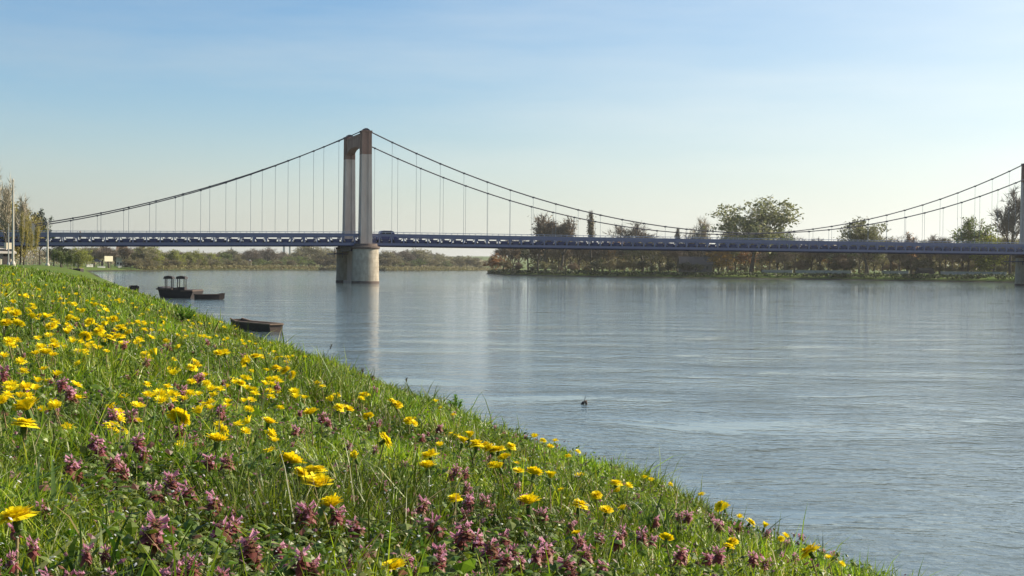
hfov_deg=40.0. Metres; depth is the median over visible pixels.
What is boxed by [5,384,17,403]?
dandelion
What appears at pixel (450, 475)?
purple dead nettle
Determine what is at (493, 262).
bush
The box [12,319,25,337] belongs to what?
dandelion
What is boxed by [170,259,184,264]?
bush
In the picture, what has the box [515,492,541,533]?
dandelion
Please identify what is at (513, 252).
tree
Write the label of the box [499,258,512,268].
bush
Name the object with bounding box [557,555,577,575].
purple dead nettle
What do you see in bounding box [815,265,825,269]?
bush
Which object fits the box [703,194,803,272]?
tree
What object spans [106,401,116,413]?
dandelion
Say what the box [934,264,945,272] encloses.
bush
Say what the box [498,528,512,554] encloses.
purple dead nettle
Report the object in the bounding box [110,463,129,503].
purple dead nettle
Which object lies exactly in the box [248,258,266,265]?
bush
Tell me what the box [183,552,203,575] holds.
purple dead nettle
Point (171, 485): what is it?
purple dead nettle
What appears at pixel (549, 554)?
purple dead nettle
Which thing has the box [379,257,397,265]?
bush
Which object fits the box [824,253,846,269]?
tree
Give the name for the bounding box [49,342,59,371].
dandelion
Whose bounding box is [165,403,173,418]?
purple dead nettle
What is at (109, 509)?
grass tuft
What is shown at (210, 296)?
wooden boat
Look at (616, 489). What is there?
dandelion
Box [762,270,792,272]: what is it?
stone wall
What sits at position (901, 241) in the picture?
tree
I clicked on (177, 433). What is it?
purple dead nettle
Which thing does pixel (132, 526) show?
leafy ground cover
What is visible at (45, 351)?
dandelion
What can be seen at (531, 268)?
bush
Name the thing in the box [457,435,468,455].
dandelion
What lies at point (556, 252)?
tree
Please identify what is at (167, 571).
purple dead nettle
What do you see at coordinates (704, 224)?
tree
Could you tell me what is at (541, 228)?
tree
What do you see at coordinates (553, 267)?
bush
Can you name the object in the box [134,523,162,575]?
purple dead nettle
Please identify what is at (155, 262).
bush
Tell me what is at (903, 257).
tree
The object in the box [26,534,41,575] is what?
purple dead nettle
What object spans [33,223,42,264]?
young tree
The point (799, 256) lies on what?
tree
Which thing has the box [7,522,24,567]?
purple dead nettle
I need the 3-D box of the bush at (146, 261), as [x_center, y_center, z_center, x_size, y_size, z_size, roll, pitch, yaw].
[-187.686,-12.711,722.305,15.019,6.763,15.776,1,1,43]
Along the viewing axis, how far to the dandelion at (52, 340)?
5.70 m
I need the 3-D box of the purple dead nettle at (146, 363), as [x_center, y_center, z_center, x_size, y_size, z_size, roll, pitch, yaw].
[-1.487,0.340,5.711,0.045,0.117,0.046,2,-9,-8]
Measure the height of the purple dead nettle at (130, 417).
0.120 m
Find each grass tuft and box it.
[17,456,101,525]
[73,491,117,536]
[629,500,651,526]
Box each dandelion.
[0,318,12,337]
[0,352,8,370]
[0,390,14,417]
[0,393,10,440]
[0,505,36,575]
[2,337,15,370]
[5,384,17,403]
[8,342,17,356]
[9,308,21,318]
[9,418,40,459]
[11,396,39,439]
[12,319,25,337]
[13,337,22,352]
[14,357,27,374]
[14,391,25,418]
[16,367,29,399]
[16,381,34,413]
[21,391,33,409]
[28,312,36,339]
[30,350,43,385]
[31,376,44,398]
[35,343,47,362]
[37,405,47,426]
[38,365,48,391]
[39,347,54,376]
[40,313,49,331]
[44,322,57,339]
[47,399,61,421]
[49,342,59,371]
[50,338,58,357]
[50,370,62,397]
[50,401,61,426]
[61,422,76,429]
[63,327,71,344]
[64,314,75,336]
[72,380,82,391]
[73,394,85,417]
[78,331,91,348]
[83,317,94,330]
[92,327,105,349]
[101,320,108,338]
[102,420,119,431]
[104,334,115,348]
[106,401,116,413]
[109,315,117,324]
[112,333,125,351]
[112,408,124,420]
[112,426,127,442]
[116,324,125,333]
[116,413,125,422]
[118,393,129,409]
[125,328,132,343]
[131,401,144,424]
[142,391,153,416]
[149,348,158,360]
[157,393,170,419]
[166,407,190,442]
[185,364,197,384]
[191,404,203,440]
[202,432,228,481]
[207,398,215,421]
[209,391,217,420]
[213,349,223,369]
[213,420,223,425]
[215,424,228,435]
[220,349,229,366]
[231,421,242,449]
[235,379,245,410]
[240,357,251,374]
[241,427,250,446]
[243,415,250,447]
[246,397,256,417]
[248,386,258,397]
[249,353,259,366]
[260,380,269,409]
[262,417,276,441]
[263,446,273,461]
[264,427,276,446]
[265,375,272,387]
[268,436,278,457]
[271,364,281,375]
[276,453,290,482]
[279,366,289,382]
[281,451,306,488]
[288,370,296,379]
[292,466,307,490]
[298,465,317,493]
[301,471,333,509]
[303,407,318,445]
[311,465,327,472]
[319,493,342,541]
[325,395,334,429]
[333,403,343,434]
[343,405,353,434]
[348,449,360,494]
[358,391,368,401]
[362,412,373,435]
[376,432,391,464]
[381,558,406,575]
[392,400,402,421]
[403,416,414,444]
[410,419,417,441]
[417,460,436,481]
[420,449,437,468]
[436,441,443,479]
[447,493,462,530]
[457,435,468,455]
[465,430,474,444]
[467,439,484,459]
[478,441,487,464]
[482,443,495,473]
[488,445,504,477]
[488,461,498,482]
[493,462,506,499]
[496,453,510,477]
[505,442,515,471]
[513,467,524,497]
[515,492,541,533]
[525,466,543,494]
[531,433,537,454]
[545,471,555,512]
[546,443,553,466]
[557,487,564,515]
[570,498,588,527]
[573,530,580,564]
[590,490,601,519]
[599,505,613,533]
[609,480,623,494]
[613,486,622,505]
[618,504,627,528]
[624,482,632,502]
[659,532,673,574]
[714,500,726,519]
[723,542,734,568]
[727,537,738,559]
[735,513,743,534]
[745,518,755,532]
[760,521,769,552]
[777,535,784,558]
[782,532,788,557]
[800,542,820,574]
[824,554,832,574]
[838,560,845,575]
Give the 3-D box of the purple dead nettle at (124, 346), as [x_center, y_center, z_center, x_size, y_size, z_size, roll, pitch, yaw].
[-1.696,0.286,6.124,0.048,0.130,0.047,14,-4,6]
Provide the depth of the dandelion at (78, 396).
3.93 m
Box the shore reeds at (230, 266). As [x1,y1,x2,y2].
[133,263,502,270]
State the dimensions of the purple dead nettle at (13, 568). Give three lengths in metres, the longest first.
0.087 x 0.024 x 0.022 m
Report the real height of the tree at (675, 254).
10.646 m
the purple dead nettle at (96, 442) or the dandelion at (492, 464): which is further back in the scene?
the dandelion at (492, 464)
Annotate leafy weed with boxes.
[174,304,198,321]
[441,394,463,412]
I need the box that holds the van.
[374,231,397,241]
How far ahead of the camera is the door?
174.06 m
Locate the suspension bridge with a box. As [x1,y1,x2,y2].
[0,128,1023,285]
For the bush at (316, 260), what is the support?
on the ground at (54, 268)
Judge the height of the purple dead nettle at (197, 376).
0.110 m
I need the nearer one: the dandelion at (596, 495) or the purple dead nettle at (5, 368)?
the dandelion at (596, 495)
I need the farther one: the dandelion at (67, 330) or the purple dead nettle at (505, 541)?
the dandelion at (67, 330)
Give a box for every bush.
[118,259,141,269]
[130,257,144,269]
[140,257,156,266]
[149,260,160,265]
[160,257,172,264]
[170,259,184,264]
[198,258,211,264]
[205,256,222,265]
[221,258,231,263]
[232,256,250,265]
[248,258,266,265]
[276,259,289,264]
[279,255,298,265]
[286,259,298,264]
[293,256,306,265]
[300,257,314,266]
[307,257,326,265]
[324,257,332,265]
[328,256,336,266]
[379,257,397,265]
[379,257,401,265]
[398,261,411,266]
[406,260,419,265]
[414,257,426,265]
[424,258,439,265]
[441,261,452,266]
[448,256,471,265]
[463,255,479,265]
[472,262,483,267]
[483,253,506,273]
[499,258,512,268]
[512,262,524,269]
[529,266,537,270]
[538,261,548,269]
[547,264,557,269]
[565,262,580,269]
[583,264,592,269]
[588,259,605,270]
[601,259,623,270]
[613,258,631,270]
[627,259,640,269]
[635,260,650,268]
[664,261,677,269]
[677,261,691,271]
[680,263,696,270]
[694,263,704,270]
[704,251,738,271]
[712,262,724,270]
[738,264,746,270]
[781,263,791,269]
[790,260,806,269]
[802,259,815,269]
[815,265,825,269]
[826,260,845,270]
[832,257,850,269]
[842,257,858,269]
[880,262,898,270]
[898,260,915,270]
[910,259,930,270]
[921,258,936,273]
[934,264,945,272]
[943,265,958,271]
[957,264,966,271]
[960,260,978,271]
[994,264,1006,271]
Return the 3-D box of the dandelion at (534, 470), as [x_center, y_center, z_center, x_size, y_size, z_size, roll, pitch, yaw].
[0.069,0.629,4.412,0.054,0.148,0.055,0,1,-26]
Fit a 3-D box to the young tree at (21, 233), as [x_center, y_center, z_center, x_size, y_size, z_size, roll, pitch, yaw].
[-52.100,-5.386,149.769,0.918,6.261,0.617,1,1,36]
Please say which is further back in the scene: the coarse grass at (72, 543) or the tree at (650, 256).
the tree at (650, 256)
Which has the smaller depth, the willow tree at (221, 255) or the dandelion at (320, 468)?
the dandelion at (320, 468)
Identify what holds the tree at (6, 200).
on the ground at (54, 268)
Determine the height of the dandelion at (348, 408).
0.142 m
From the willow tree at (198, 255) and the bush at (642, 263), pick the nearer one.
the bush at (642, 263)
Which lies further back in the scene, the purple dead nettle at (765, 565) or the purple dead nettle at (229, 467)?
the purple dead nettle at (765, 565)
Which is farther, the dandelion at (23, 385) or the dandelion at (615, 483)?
the dandelion at (615, 483)
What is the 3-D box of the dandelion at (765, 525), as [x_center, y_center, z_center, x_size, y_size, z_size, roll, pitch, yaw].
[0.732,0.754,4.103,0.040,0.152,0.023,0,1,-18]
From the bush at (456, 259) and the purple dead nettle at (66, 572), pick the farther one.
the bush at (456, 259)
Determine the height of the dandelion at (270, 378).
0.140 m
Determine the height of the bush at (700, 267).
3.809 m
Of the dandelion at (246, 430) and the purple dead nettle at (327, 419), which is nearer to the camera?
the dandelion at (246, 430)
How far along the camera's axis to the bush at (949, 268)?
475.60 m
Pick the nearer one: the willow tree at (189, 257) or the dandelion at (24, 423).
the dandelion at (24, 423)
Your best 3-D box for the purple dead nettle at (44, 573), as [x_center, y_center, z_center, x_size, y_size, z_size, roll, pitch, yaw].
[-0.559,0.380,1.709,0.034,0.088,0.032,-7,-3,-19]
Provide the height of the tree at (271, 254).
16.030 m
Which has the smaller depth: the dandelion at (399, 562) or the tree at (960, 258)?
the dandelion at (399, 562)
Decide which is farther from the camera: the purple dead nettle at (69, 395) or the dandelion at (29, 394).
the purple dead nettle at (69, 395)
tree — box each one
[0,167,4,226]
[0,174,16,242]
[0,201,34,247]
[0,215,37,257]
[10,192,29,264]
[10,212,33,264]
[19,211,25,250]
[23,208,46,264]
[23,213,29,255]
[27,216,33,257]
[30,209,55,264]
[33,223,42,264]
[34,247,77,267]
[51,248,55,262]
[54,249,60,262]
[59,251,65,266]
[62,247,93,268]
[64,252,69,264]
[68,253,74,266]
[79,247,107,263]
[90,247,120,267]
[115,247,132,265]
[115,247,133,264]
[130,247,161,259]
[132,247,167,268]
[161,248,186,267]
[182,251,197,266]
[188,249,208,265]
[204,253,221,265]
[215,249,240,264]
[217,252,233,264]
[219,249,240,258]
[241,248,263,260]
[256,247,286,261]
[277,251,292,259]
[291,247,330,265]
[311,247,336,265]
[379,249,405,265]
[397,250,418,266]
[406,247,438,266]
[432,253,449,263]
[493,242,512,268]
[506,249,520,270]
[513,240,552,269]
[527,211,561,270]
[527,240,543,269]
[547,249,573,269]
[548,216,580,270]
[549,254,561,269]
[568,241,588,269]
[580,250,606,270]
[586,210,596,268]
[595,241,614,270]
[601,220,657,270]
[605,242,624,270]
[614,243,637,270]
[616,243,646,270]
[633,237,664,265]
[646,242,672,271]
[652,242,673,270]
[669,251,688,271]
[674,227,680,238]
[679,234,698,256]
[682,216,713,256]
[682,251,702,256]
[701,251,712,256]
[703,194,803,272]
[717,212,743,271]
[735,252,758,270]
[754,252,773,269]
[755,254,777,269]
[766,227,796,269]
[771,252,796,269]
[790,236,804,272]
[795,253,815,264]
[797,238,831,269]
[802,237,834,269]
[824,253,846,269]
[826,216,894,272]
[833,238,858,270]
[856,239,869,272]
[856,253,876,272]
[860,255,888,272]
[878,237,893,272]
[884,236,897,270]
[886,246,910,270]
[894,236,925,267]
[901,231,918,273]
[901,254,923,273]
[918,240,937,273]
[920,234,946,259]
[924,235,946,273]
[933,238,946,273]
[939,239,957,267]
[945,214,998,271]
[949,240,977,271]
[968,232,1018,274]
[982,237,1014,271]
[987,182,1020,274]
[1006,240,1018,260]
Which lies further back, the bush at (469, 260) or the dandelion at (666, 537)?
the bush at (469, 260)
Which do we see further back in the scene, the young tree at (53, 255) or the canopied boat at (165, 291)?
the young tree at (53, 255)
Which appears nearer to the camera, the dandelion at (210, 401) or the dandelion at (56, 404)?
the dandelion at (56, 404)
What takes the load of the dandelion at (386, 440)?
on the ground at (54, 268)
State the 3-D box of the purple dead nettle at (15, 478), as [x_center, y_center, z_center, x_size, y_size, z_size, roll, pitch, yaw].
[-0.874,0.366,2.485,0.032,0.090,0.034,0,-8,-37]
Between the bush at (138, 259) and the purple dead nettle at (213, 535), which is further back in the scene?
the bush at (138, 259)
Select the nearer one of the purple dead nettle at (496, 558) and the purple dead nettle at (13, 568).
the purple dead nettle at (13, 568)
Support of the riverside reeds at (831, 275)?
on the ground at (54, 268)
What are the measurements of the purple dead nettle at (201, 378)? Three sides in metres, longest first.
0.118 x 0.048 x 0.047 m
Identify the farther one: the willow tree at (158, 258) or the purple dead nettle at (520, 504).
the willow tree at (158, 258)
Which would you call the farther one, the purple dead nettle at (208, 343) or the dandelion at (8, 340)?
the purple dead nettle at (208, 343)
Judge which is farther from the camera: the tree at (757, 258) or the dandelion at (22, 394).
the tree at (757, 258)
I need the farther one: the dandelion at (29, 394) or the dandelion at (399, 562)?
the dandelion at (29, 394)
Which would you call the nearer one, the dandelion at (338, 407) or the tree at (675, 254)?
the dandelion at (338, 407)
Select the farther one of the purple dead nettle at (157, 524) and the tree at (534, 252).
the tree at (534, 252)
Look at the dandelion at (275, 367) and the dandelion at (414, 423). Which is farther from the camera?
the dandelion at (275, 367)
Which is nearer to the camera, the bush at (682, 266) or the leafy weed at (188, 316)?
the leafy weed at (188, 316)
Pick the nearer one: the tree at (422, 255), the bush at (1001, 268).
the bush at (1001, 268)
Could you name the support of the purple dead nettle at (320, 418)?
on the ground at (54, 268)
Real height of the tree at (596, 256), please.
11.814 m
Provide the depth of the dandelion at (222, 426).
3.98 m
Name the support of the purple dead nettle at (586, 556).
on the ground at (54, 268)
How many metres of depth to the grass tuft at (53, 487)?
2.26 m
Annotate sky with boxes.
[0,0,1023,261]
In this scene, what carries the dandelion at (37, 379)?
on the ground at (54, 268)
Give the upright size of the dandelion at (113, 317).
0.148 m
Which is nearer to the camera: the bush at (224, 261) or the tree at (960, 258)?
the tree at (960, 258)
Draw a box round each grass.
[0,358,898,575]
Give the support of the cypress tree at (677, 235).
on the ground at (54, 268)
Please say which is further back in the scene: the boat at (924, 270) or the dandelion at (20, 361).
the boat at (924, 270)
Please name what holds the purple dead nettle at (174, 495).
on the ground at (54, 268)
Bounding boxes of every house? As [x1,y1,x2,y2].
[0,243,16,264]
[116,247,125,265]
[677,255,712,271]
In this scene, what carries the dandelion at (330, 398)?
on the ground at (54, 268)
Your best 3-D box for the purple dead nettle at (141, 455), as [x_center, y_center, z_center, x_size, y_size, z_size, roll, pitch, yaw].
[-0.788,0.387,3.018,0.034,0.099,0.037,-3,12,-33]
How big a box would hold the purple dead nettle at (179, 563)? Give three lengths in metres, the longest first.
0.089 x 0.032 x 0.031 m
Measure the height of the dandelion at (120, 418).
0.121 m
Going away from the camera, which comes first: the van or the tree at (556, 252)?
the van
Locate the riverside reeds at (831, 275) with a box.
[487,268,1014,279]
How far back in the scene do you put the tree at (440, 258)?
1260.48 m
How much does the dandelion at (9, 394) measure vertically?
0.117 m
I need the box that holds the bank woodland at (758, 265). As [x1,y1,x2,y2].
[523,253,1014,273]
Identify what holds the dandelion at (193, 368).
on the ground at (54, 268)
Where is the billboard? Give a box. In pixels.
[104,256,112,260]
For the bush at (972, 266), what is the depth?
486.99 m
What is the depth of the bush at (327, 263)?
1113.53 m
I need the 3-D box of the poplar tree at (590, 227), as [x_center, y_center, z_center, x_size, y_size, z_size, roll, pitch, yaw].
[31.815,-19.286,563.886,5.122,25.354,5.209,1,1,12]
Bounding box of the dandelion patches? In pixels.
[0,282,526,460]
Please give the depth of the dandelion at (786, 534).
4.00 m
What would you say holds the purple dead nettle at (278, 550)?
on the ground at (54, 268)
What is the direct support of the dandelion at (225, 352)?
on the ground at (54, 268)
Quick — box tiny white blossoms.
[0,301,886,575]
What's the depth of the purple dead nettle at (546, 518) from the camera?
3.30 m
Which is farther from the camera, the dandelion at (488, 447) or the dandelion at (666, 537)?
the dandelion at (488, 447)
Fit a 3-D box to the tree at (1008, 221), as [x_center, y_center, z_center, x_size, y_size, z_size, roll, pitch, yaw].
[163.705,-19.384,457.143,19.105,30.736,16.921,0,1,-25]
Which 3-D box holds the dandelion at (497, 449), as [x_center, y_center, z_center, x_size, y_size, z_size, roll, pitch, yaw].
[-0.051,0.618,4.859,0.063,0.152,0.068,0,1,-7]
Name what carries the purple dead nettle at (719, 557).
on the ground at (54, 268)
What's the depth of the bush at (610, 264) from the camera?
519.17 m
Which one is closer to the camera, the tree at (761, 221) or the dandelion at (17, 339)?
the dandelion at (17, 339)
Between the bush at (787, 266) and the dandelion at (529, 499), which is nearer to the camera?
the dandelion at (529, 499)
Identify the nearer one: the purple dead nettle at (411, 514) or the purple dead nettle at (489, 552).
the purple dead nettle at (489, 552)
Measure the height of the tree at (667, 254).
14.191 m
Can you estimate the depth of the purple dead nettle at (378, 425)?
5.57 m
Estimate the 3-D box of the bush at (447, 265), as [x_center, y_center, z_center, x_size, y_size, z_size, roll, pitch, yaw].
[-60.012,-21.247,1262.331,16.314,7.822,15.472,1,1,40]
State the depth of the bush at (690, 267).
501.36 m
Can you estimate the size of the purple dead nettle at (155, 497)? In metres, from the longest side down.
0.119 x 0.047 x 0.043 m
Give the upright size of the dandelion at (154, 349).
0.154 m
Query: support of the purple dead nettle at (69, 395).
on the ground at (54, 268)
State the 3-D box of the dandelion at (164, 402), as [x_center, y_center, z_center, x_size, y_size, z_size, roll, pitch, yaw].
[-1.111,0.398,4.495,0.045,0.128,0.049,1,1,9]
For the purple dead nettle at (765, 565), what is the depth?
3.37 m
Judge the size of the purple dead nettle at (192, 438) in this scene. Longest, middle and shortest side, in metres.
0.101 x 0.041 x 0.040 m
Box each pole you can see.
[7,224,9,264]
[45,222,49,265]
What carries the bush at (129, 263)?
on the ground at (54, 268)
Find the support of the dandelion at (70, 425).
on the ground at (54, 268)
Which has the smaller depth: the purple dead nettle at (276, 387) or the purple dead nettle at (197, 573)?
the purple dead nettle at (197, 573)
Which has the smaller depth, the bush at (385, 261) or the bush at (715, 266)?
the bush at (715, 266)
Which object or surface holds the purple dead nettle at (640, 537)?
on the ground at (54, 268)
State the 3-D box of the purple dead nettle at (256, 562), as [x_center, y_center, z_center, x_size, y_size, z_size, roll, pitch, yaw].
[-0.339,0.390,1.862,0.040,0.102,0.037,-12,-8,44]
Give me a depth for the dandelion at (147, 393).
4.12 m
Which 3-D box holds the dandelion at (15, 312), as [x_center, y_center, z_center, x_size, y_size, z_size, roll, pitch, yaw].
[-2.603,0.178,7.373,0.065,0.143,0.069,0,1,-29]
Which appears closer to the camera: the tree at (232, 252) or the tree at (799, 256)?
the tree at (799, 256)
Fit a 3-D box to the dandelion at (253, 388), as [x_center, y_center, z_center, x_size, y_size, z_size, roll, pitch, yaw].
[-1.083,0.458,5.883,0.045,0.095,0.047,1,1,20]
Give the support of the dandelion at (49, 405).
on the ground at (54, 268)
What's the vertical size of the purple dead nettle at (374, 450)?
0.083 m
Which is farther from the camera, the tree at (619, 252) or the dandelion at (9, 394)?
the tree at (619, 252)
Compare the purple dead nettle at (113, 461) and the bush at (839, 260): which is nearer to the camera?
the purple dead nettle at (113, 461)
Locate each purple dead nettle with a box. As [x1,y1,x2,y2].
[0,365,10,400]
[0,372,7,394]
[4,550,21,575]
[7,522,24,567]
[9,471,23,486]
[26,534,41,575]
[35,498,50,531]
[38,565,52,575]
[54,377,68,413]
[61,453,80,485]
[63,570,74,575]
[64,385,78,421]
[68,459,82,489]
[74,571,84,575]
[80,542,93,575]
[82,433,104,478]
[92,444,108,468]
[95,474,107,503]
[98,544,111,574]
[102,567,115,575]
[104,408,119,435]
[104,412,118,438]
[105,453,123,498]
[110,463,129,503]
[118,340,128,364]
[124,408,138,435]
[129,432,154,468]
[129,509,169,571]
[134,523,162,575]
[137,447,149,479]
[142,359,150,371]
[146,481,171,521]
[157,565,170,574]
[161,567,179,575]
[162,470,180,511]
[165,343,172,358]
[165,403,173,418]
[165,541,180,566]
[167,486,179,515]
[171,560,184,575]
[172,424,189,452]
[177,479,201,521]
[178,385,189,412]
[179,390,186,406]
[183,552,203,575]
[188,433,198,451]
[192,373,199,390]
[195,372,204,391]
[199,489,223,532]
[201,453,216,486]
[204,339,211,356]
[209,515,232,572]
[213,405,225,428]
[216,566,229,575]
[218,452,235,486]
[221,515,242,561]
[227,505,241,528]
[238,529,265,575]
[244,545,263,573]
[269,381,280,405]
[271,541,285,562]
[289,424,300,447]
[290,545,310,575]
[292,502,309,539]
[295,410,302,426]
[297,499,317,546]
[304,556,320,575]
[317,411,328,442]
[323,417,333,439]
[326,505,346,562]
[341,555,355,572]
[346,440,352,460]
[346,516,365,555]
[360,544,370,569]
[372,445,378,461]
[376,421,381,435]
[400,552,414,570]
[404,508,416,530]
[407,565,416,575]
[414,494,430,531]
[418,434,426,451]
[422,512,448,554]
[431,553,446,572]
[432,424,442,447]
[432,542,448,572]
[448,470,453,485]
[449,529,467,563]
[451,464,461,489]
[453,520,473,560]
[459,508,469,526]
[460,467,472,489]
[461,481,472,497]
[461,492,473,526]
[469,528,489,570]
[476,547,492,574]
[478,493,490,516]
[480,537,500,575]
[492,550,500,570]
[493,548,513,575]
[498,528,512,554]
[507,543,519,573]
[514,482,520,498]
[514,554,525,573]
[518,493,526,512]
[526,544,544,575]
[535,536,556,572]
[538,507,549,533]
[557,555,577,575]
[564,520,575,545]
[567,566,576,575]
[570,533,586,575]
[578,543,594,572]
[594,532,605,556]
[595,559,608,575]
[608,530,624,566]
[619,523,628,545]
[634,525,651,561]
[645,535,657,557]
[651,515,661,539]
[670,545,688,575]
[672,551,684,572]
[674,511,683,534]
[682,510,694,536]
[701,552,715,575]
[708,513,716,531]
[711,545,727,575]
[712,518,724,543]
[726,526,735,537]
[733,522,743,540]
[746,550,758,575]
[758,556,770,575]
[762,529,770,538]
[778,551,791,575]
[790,552,799,569]
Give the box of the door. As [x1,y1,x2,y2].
[3,250,10,264]
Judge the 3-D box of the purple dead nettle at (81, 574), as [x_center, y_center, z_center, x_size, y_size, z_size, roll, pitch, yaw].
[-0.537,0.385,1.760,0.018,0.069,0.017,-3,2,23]
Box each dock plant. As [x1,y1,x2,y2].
[79,400,119,410]
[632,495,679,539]
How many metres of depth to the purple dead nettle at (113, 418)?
3.66 m
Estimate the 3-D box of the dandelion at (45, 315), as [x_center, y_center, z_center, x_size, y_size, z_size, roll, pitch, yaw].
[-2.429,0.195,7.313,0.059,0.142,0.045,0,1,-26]
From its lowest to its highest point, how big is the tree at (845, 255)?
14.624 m
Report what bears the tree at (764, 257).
on the ground at (54, 268)
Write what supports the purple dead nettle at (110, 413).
on the ground at (54, 268)
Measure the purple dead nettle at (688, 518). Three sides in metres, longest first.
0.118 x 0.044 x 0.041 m
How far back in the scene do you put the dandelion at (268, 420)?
4.17 m
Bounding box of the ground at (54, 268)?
[0,256,1014,575]
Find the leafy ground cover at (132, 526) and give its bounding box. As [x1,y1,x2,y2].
[0,280,893,575]
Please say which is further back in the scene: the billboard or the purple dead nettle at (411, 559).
the billboard
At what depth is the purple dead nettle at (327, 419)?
4.72 m
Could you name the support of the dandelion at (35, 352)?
on the ground at (54, 268)
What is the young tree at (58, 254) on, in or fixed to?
on the ground at (54, 268)
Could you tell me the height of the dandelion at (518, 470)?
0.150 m
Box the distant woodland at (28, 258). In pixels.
[14,248,487,266]
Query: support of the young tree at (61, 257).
on the ground at (54, 268)
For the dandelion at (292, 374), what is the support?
on the ground at (54, 268)
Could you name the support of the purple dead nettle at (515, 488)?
on the ground at (54, 268)
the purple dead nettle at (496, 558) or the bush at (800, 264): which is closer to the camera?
the purple dead nettle at (496, 558)
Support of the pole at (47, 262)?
on the ground at (54, 268)
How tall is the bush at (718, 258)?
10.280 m
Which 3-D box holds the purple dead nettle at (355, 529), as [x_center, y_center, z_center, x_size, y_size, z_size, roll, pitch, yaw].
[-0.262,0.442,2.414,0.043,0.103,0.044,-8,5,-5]
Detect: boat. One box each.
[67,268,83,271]
[129,285,139,291]
[156,276,202,297]
[194,293,224,298]
[230,318,283,331]
[914,268,934,273]
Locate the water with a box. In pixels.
[91,270,1023,575]
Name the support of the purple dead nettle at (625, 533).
on the ground at (54, 268)
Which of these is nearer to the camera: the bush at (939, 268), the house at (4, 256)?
the house at (4, 256)
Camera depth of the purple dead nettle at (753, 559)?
3.34 m
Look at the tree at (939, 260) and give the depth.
520.72 m
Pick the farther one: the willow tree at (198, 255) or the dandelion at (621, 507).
the willow tree at (198, 255)
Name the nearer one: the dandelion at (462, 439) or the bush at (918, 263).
the dandelion at (462, 439)
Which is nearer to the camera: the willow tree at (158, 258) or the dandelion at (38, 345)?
the dandelion at (38, 345)
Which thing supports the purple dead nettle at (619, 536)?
on the ground at (54, 268)
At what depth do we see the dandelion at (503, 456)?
4.77 m
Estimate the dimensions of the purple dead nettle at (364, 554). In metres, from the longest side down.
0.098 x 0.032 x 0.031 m
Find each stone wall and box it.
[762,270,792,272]
[795,270,851,273]
[882,271,908,273]
[940,271,1006,275]
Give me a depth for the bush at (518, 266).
581.62 m
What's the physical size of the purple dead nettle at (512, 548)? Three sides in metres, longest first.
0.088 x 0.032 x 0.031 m
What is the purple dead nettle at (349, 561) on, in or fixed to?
on the ground at (54, 268)
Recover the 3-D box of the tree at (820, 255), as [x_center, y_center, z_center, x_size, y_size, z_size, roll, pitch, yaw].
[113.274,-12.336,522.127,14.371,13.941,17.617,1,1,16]
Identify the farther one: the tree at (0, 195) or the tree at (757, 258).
the tree at (757, 258)
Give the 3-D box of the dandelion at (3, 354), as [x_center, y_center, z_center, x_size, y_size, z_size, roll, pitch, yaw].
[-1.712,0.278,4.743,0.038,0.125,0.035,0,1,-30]
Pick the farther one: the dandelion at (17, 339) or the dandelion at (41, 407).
the dandelion at (17, 339)
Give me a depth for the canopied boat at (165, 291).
131.03 m
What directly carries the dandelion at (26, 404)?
on the ground at (54, 268)
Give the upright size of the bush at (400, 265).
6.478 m
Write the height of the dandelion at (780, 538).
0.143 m
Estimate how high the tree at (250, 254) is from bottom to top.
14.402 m
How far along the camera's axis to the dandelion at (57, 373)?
4.77 m
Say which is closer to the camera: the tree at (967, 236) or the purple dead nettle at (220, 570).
the purple dead nettle at (220, 570)
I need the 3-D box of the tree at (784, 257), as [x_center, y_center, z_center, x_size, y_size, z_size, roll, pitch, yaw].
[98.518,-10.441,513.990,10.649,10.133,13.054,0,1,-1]
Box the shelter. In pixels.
[93,258,101,266]
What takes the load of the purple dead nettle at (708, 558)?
on the ground at (54, 268)
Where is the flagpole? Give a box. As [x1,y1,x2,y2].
[10,179,15,265]
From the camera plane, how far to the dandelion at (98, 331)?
6.80 m
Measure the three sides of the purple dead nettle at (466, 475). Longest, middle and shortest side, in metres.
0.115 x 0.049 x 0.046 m
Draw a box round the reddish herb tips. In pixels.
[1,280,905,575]
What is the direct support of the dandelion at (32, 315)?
on the ground at (54, 268)
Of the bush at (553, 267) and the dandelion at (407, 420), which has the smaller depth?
the dandelion at (407, 420)
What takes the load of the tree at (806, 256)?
on the ground at (54, 268)
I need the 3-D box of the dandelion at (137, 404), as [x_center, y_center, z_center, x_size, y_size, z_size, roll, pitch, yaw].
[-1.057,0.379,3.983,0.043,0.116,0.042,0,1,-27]
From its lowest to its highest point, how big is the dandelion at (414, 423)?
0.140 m
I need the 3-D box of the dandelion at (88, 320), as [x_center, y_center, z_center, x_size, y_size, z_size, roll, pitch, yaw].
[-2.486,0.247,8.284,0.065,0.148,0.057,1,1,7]
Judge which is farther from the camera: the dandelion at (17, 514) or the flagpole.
the flagpole

